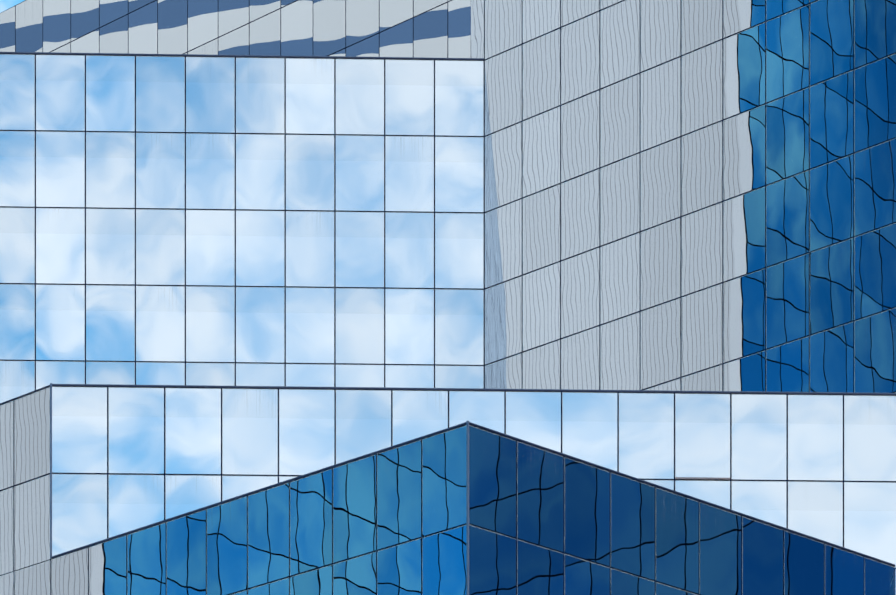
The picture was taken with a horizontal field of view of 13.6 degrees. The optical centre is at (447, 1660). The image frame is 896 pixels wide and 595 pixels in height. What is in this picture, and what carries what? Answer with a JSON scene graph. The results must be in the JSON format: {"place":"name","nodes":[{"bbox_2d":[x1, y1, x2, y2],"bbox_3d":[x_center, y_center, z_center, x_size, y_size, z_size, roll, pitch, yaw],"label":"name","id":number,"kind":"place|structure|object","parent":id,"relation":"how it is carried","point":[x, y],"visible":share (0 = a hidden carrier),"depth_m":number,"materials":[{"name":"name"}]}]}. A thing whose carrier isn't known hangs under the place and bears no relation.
{"place":"outdoors","nodes":[
{"label":"outdoors","id":0,"kind":"place"},
{"bbox_2d":[0,0,24,12],"label":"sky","id":1,"kind":"structure","parent":0,"point":[4,4],"materials":[{"name":"blue"}]},
{"bbox_2d":[471,0,484,59],"bbox_3d":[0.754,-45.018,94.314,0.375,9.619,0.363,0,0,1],"label":"glass facade","id":2,"kind":"structure","parent":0,"point":[477,29],"depth_m":94.30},
{"label":"podium terrace","id":3,"kind":"structure","parent":0,"visible":0},
{"bbox_2d":[50,386,895,594],"bbox_3d":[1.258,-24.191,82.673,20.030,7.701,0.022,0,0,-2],"label":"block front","id":4,"kind":"structure","parent":3,"relation":"on","point":[817,466],"depth_m":82.65,"materials":[{"name":"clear glass"}]},
{"bbox_2d":[0,387,49,574],"bbox_3d":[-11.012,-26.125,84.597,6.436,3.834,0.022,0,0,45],"label":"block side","id":5,"kind":"structure","parent":4,"relation":"attached to","point":[24,481],"depth_m":82.96,"materials":[{"name":"grey glass"}]},
{"bbox_2d":[50,383,51,558],"bbox_3d":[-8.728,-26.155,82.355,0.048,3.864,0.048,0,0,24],"label":"corner trim","id":6,"kind":"structure","parent":4,"relation":"attached to","point":[50,470],"depth_m":82.33,"materials":[{"name":"black metal"}]},
{"bbox_2d":[52,384,895,394],"bbox_3d":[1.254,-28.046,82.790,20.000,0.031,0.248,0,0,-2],"label":"coping","id":7,"kind":"object","parent":4,"relation":"on","point":[476,389],"visible":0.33,"depth_m":82.65,"materials":[{"name":"black metal"}]},
{"bbox_2d":[60,384,895,393],"bbox_3d":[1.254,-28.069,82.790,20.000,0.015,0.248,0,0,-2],"label":"coping lip","id":8,"kind":"object","parent":7,"relation":"on","point":[465,388],"visible":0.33,"depth_m":82.64,"materials":[{"name":"black"}]},
{"bbox_2d":[675,477,729,479],"bbox_3d":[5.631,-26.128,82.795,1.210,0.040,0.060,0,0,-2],"label":"open vent bottom rail","id":9,"kind":"object","parent":4,"relation":"attached to","point":[694,478],"visible":0.93,"depth_m":82.77,"materials":[{"name":"grey metal"}]},
{"label":"ground","id":10,"kind":"structure","parent":0,"visible":0},
{"bbox_2d":[0,425,465,594],"bbox_3d":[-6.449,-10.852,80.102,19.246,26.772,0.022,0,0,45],"label":"glass facade","id":11,"kind":"structure","parent":10,"relation":"on","point":[391,521],"depth_m":76.42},
{"bbox_2d":[51,423,476,558],"bbox_3d":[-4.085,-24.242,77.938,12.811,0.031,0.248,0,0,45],"label":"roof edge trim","id":12,"kind":"structure","parent":11,"relation":"on","point":[263,489],"depth_m":77.47,"materials":[{"name":"black metal"}]},
{"bbox_2d":[51,422,476,556],"bbox_3d":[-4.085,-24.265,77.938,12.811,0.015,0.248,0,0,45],"label":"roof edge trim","id":13,"kind":"structure","parent":12,"relation":"on","point":[262,488],"depth_m":77.50,"materials":[{"name":"black"}]},
{"bbox_2d":[466,421,468,594],"bbox_3d":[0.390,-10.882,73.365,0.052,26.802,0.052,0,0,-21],"label":"corner trim","id":14,"kind":"structure","parent":11,"relation":"attached to","point":[467,507],"depth_m":73.34,"materials":[{"name":"black"}]},
{"bbox_2d":[469,425,895,594],"bbox_3d":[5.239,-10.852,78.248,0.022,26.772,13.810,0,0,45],"label":"glass facade","id":15,"kind":"structure","parent":10,"relation":"on","point":[543,522],"depth_m":76.36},
{"bbox_2d":[459,423,894,566],"bbox_3d":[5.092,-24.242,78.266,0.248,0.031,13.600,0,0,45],"label":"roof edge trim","id":16,"kind":"structure","parent":15,"relation":"on","point":[677,493],"depth_m":77.76,"materials":[{"name":"black metal"}]},
{"bbox_2d":[459,422,894,564],"bbox_3d":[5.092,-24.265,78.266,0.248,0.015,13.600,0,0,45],"label":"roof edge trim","id":17,"kind":"structure","parent":16,"relation":"on","point":[678,492],"depth_m":77.67,"materials":[{"name":"black"}]},
{"label":"block roof","id":18,"kind":"object","parent":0,"visible":0},
{"bbox_2d":[0,385,49,404],"bbox_3d":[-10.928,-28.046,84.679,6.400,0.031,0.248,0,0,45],"label":"coping","id":19,"kind":"object","parent":18,"relation":"on","point":[24,394],"visible":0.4,"depth_m":82.98,"materials":[{"name":"black metal"}]},
{"bbox_2d":[484,0,895,392],"bbox_3d":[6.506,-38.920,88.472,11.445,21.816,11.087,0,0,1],"label":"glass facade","id":20,"kind":"structure","parent":18,"relation":"on","point":[690,195],"depth_m":89.16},
{"bbox_2d":[0,0,470,57],"bbox_3d":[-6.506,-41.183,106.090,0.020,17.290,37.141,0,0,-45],"label":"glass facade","id":21,"kind":"structure","parent":20,"relation":"attached to","point":[403,28],"depth_m":105.31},
{"bbox_2d":[0,54,484,402],"bbox_3d":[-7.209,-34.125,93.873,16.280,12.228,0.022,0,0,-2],"label":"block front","id":22,"kind":"structure","parent":20,"relation":"attached to","point":[235,221],"depth_m":93.93,"materials":[{"name":"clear glass"}]},
{"bbox_2d":[0,52,483,59],"bbox_3d":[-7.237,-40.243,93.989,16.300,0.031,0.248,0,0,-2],"label":"coping block","id":23,"kind":"structure","parent":22,"relation":"on","point":[239,56],"depth_m":93.92,"materials":[{"name":"black metal"}]},
{"bbox_2d":[18,52,483,58],"bbox_3d":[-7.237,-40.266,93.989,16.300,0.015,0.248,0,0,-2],"label":"roof edge trim","id":24,"kind":"structure","parent":23,"relation":"on","point":[246,55],"depth_m":93.94,"materials":[{"name":"black"}]}
]}

